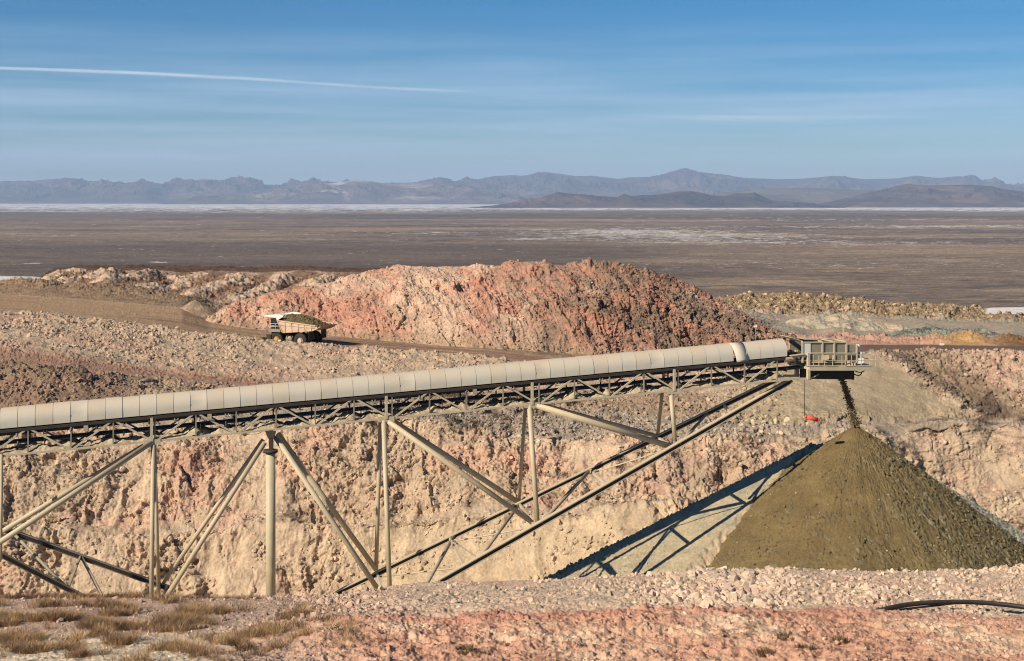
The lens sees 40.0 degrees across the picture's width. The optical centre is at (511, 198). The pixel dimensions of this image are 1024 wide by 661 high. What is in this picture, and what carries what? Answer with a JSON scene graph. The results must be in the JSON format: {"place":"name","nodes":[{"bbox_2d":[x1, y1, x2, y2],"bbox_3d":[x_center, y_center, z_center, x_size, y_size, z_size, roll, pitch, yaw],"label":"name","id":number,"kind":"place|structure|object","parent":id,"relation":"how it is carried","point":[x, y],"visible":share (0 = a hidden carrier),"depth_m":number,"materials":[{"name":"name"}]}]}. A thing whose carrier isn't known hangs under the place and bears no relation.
{"place":"outdoors","nodes":[
{"label":"outdoors","id":0,"kind":"place"},
{"bbox_2d":[163,180,525,203],"bbox_3d":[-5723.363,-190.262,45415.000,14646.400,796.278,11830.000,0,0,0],"label":"mountains","id":1,"kind":"structure","parent":0,"point":[362,192],"depth_m":40834.44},
{"bbox_2d":[0,265,1023,597],"bbox_3d":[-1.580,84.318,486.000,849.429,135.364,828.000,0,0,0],"label":"mine terrain","id":2,"kind":"structure","parent":0,"point":[886,393],"depth_m":151.33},
{"bbox_2d":[181,300,216,317],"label":"gravel heap","id":3,"kind":"object","parent":2,"relation":"on","point":[198,308],"visible":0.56,"depth_m":273.00,"materials":[{"name":"beige gravel"}]},
{"bbox_2d":[38,264,378,297],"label":"rubble","id":4,"kind":"object","parent":2,"relation":"on","point":[163,267],"visible":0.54,"depth_m":415.56,"materials":[{"name":"brown stone"}]},
{"bbox_2d":[264,312,336,342],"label":"haul truck","id":5,"kind":"object","parent":2,"relation":"on","point":[286,331],"visible":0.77,"depth_m":239.12,"materials":[{"name":"metal"}]},
{"bbox_2d":[280,313,331,327],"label":"ore load","id":6,"kind":"object","parent":5,"relation":"in","point":[302,318],"visible":1,"depth_m":239.13},
{"bbox_2d":[0,323,876,596],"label":"conveyor","id":7,"kind":"object","parent":2,"relation":"on","point":[831,354],"visible":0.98,"depth_m":112.31,"materials":[{"name":"metal"}]},
{"bbox_2d":[0,372,783,454],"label":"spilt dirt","id":8,"kind":"structure","parent":7,"relation":"on","point":[270,424],"depth_m":112.01,"materials":[{"name":"brown soil"}]},
{"bbox_2d":[804,380,819,421],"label":"hanging weight","id":9,"kind":"object","parent":7,"relation":"hanging from","point":[812,418],"visible":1,"depth_m":121.30,"materials":[{"name":"metal"}]},
{"bbox_2d":[206,258,792,357],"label":"rock mound","id":10,"kind":"object","parent":2,"relation":"on","point":[420,317],"visible":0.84,"depth_m":259.03,"materials":[{"name":"stone"}]},
{"bbox_2d":[208,258,799,355],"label":"rubble","id":11,"kind":"object","parent":10,"relation":"on","point":[741,332],"visible":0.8,"depth_m":257.01,"materials":[{"name":"brown stone"}]},
{"bbox_2d":[0,310,1023,596],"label":"rubble","id":12,"kind":"object","parent":2,"relation":"on","point":[892,356],"visible":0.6,"depth_m":159.18,"materials":[{"name":"beige stone"}]},
{"bbox_2d":[4,369,1023,532],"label":"desert scrub","id":13,"kind":"object","parent":2,"relation":"on","point":[506,418],"visible":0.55,"depth_m":150.10,"materials":[{"name":"brown plant"}]},
{"bbox_2d":[543,442,1023,579],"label":"old stockpile","id":14,"kind":"object","parent":2,"relation":"on","point":[693,546],"visible":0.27,"depth_m":124.50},
{"bbox_2d":[548,450,1023,578],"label":"ore rubble","id":15,"kind":"object","parent":14,"relation":"on","point":[740,518],"visible":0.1,"depth_m":125.74,"materials":[{"name":"beige stone"}]},
{"bbox_2d":[785,314,913,332],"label":"waste heap","id":16,"kind":"object","parent":2,"relation":"on","point":[829,321],"visible":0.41,"depth_m":338.41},
{"bbox_2d":[706,427,1023,571],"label":"stockpile","id":17,"kind":"object","parent":2,"relation":"on","point":[839,535],"visible":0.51,"depth_m":117.64,"materials":[{"name":"brown gravel"}]},
{"bbox_2d":[838,379,861,427],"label":"falling ore","id":18,"kind":"object","parent":17,"relation":"on","point":[850,407],"visible":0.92,"depth_m":124.44,"materials":[{"name":"brown gravel"}]},
{"bbox_2d":[708,430,1023,571],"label":"ore rubble","id":19,"kind":"object","parent":17,"relation":"on","point":[901,518],"visible":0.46,"depth_m":117.76,"materials":[{"name":"brown gravel"}]},
{"bbox_2d":[719,290,1023,320],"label":"rubble","id":20,"kind":"object","parent":2,"relation":"on","point":[759,304],"visible":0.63,"depth_m":406.51,"materials":[{"name":"beige stone"}]},
{"bbox_2d":[879,325,999,336],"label":"waste heap","id":21,"kind":"object","parent":2,"relation":"on","point":[923,330],"visible":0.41,"depth_m":313.46,"materials":[{"name":"gravel"}]},
{"bbox_2d":[0,204,1023,307],"bbox_3d":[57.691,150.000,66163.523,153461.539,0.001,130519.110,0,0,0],"label":"desert plain","id":22,"kind":"structure","parent":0,"point":[969,257],"depth_m":4959.68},
{"bbox_2d":[0,567,1023,660],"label":"ground","id":23,"kind":"structure","parent":0,"point":[845,620],"depth_m":28.82,"materials":[{"name":"brown gravel"}]},
{"bbox_2d":[63,634,87,644],"bbox_3d":[-9.308,9.383,29.843,0.645,0.250,0.668,0,0,-24],"label":"shrub","id":24,"kind":"object","parent":23,"relation":"on","point":[67,637],"visible":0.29,"depth_m":29.98,"materials":[{"name":"brown plant"}]},
{"bbox_2d":[0,591,266,598],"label":"dry grass","id":25,"kind":"structure","parent":23,"relation":"on","point":[28,596],"depth_m":38.93,"materials":[{"name":"brown plant"}]},
{"bbox_2d":[0,588,395,660],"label":"dry grass","id":26,"kind":"structure","parent":23,"relation":"on","point":[183,617],"depth_m":31.78,"materials":[{"name":"brown plant"}]},
{"bbox_2d":[232,636,254,651],"bbox_3d":[-5.411,8.980,28.325,0.597,0.257,0.634,0,0,-28],"label":"shrub","id":27,"kind":"object","parent":23,"relation":"on","point":[244,646],"visible":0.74,"depth_m":28.41,"materials":[{"name":"brown plant"}]},
{"bbox_2d":[455,642,476,655],"bbox_3d":[-0.848,8.292,26.008,0.490,0.167,0.472,0,0,-29],"label":"shrub","id":28,"kind":"object","parent":23,"relation":"on","point":[467,647],"visible":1,"depth_m":26.06,"materials":[{"name":"plant"}]},
{"bbox_2d":[0,562,1023,640],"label":"rubble","id":29,"kind":"object","parent":23,"relation":"on","point":[705,589],"visible":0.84,"depth_m":34.44,"materials":[{"name":"beige stone"}]},
{"bbox_2d":[317,597,324,602],"bbox_3d":[-4.958,10.517,36.622,0.264,0.213,0.234,30,50,26],"label":"boulder","id":30,"kind":"object","parent":29,"relation":"on","point":[319,600],"visible":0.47,"depth_m":36.59,"materials":[{"name":"beige stone"}]},
{"bbox_2d":[664,597,673,603],"bbox_3d":[3.494,8.978,31.343,0.224,0.259,0.373,-33,-2,-8],"label":"boulder","id":31,"kind":"object","parent":29,"relation":"on","point":[668,599],"visible":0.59,"depth_m":31.28,"materials":[{"name":"beige stone"}]},
{"bbox_2d":[674,587,685,594],"bbox_3d":[4.002,9.308,33.226,0.351,0.333,0.300,-24,49,-19],"label":"boulder","id":32,"kind":"object","parent":29,"relation":"on","point":[680,589],"visible":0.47,"depth_m":33.15,"materials":[{"name":"beige stone"}]},
{"bbox_2d":[682,590,690,594],"bbox_3d":[4.058,9.278,32.960,0.252,0.244,0.284,39,24,14],"label":"boulder","id":33,"kind":"object","parent":29,"relation":"on","point":[687,592],"visible":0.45,"depth_m":32.91,"materials":[{"name":"beige stone"}]},
{"bbox_2d":[721,584,732,590],"bbox_3d":[5.199,9.498,34.044,0.376,0.273,0.364,-9,29,27],"label":"boulder","id":34,"kind":"object","parent":29,"relation":"on","point":[727,586],"visible":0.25,"depth_m":34.01,"materials":[{"name":"beige stone"}]},
{"bbox_2d":[895,604,953,610],"bbox_3d":[8.975,9.023,31.076,1.787,0.087,0.098,0,0,-16],"label":"hose","id":35,"kind":"object","parent":29,"relation":"on","point":[918,607],"visible":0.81,"depth_m":31.11,"materials":[{"name":"plastic"}]},
{"bbox_2d":[876,599,1023,610],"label":"hose","id":36,"kind":"object","parent":29,"relation":"on","point":[951,601],"visible":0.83,"depth_m":31.14,"materials":[{"name":"plastic"}]},
{"bbox_2d":[754,646,778,657],"bbox_3d":[4.722,8.421,26.188,0.463,0.140,0.525,0,0,34],"label":"shrub","id":37,"kind":"object","parent":23,"relation":"on","point":[767,651],"visible":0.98,"depth_m":26.25,"materials":[{"name":"plant"}]},
{"bbox_2d":[774,630,798,640],"bbox_3d":[5.346,8.464,27.368,0.538,0.161,0.514,0,0,0],"label":"shrub","id":38,"kind":"object","parent":23,"relation":"on","point":[784,635],"visible":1,"depth_m":27.41,"materials":[{"name":"brown plant"}]},
{"bbox_2d":[793,641,814,649],"bbox_3d":[5.513,8.433,26.453,0.527,0.141,0.532,0,0,0],"label":"shrub","id":39,"kind":"object","parent":23,"relation":"on","point":[805,646],"visible":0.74,"depth_m":26.57,"materials":[{"name":"plant"}]},
{"bbox_2d":[829,635,849,645],"bbox_3d":[6.277,8.444,26.957,0.502,0.140,0.463,0,0,35],"label":"shrub","id":40,"kind":"object","parent":23,"relation":"on","point":[839,638],"visible":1,"depth_m":27.02,"materials":[{"name":"plant"}]},
{"bbox_2d":[0,168,1023,203],"bbox_3d":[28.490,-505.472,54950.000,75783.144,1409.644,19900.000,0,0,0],"label":"mountains","id":41,"kind":"structure","parent":0,"point":[144,191],"depth_m":49519.13,"materials":[{"name":"grey stone"}]},
{"bbox_2d":[0,0,1023,184],"label":"sky","id":42,"kind":"structure","parent":0,"point":[274,92],"materials":[{"name":"blue"}]},
{"bbox_2d":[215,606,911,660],"bbox_3d":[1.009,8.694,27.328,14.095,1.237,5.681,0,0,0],"label":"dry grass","id":43,"kind":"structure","parent":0,"point":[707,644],"depth_m":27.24,"materials":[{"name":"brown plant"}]},
{"bbox_2d":[469,191,845,207],"bbox_3d":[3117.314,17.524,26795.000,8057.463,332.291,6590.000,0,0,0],"label":"hills","id":44,"kind":"structure","parent":0,"point":[686,199],"depth_m":24184.87,"materials":[{"name":"grey stone"}]},
{"bbox_2d":[708,188,877,203],"bbox_3d":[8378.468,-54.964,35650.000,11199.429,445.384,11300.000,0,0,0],"label":"hills","id":45,"kind":"structure","parent":0,"point":[814,195],"depth_m":33104.76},
{"bbox_2d":[820,184,1023,207],"bbox_3d":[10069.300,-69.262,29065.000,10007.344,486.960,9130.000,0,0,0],"label":"hills","id":46,"kind":"structure","parent":0,"point":[934,196],"depth_m":25985.27,"materials":[{"name":"grey stone"}]}
]}

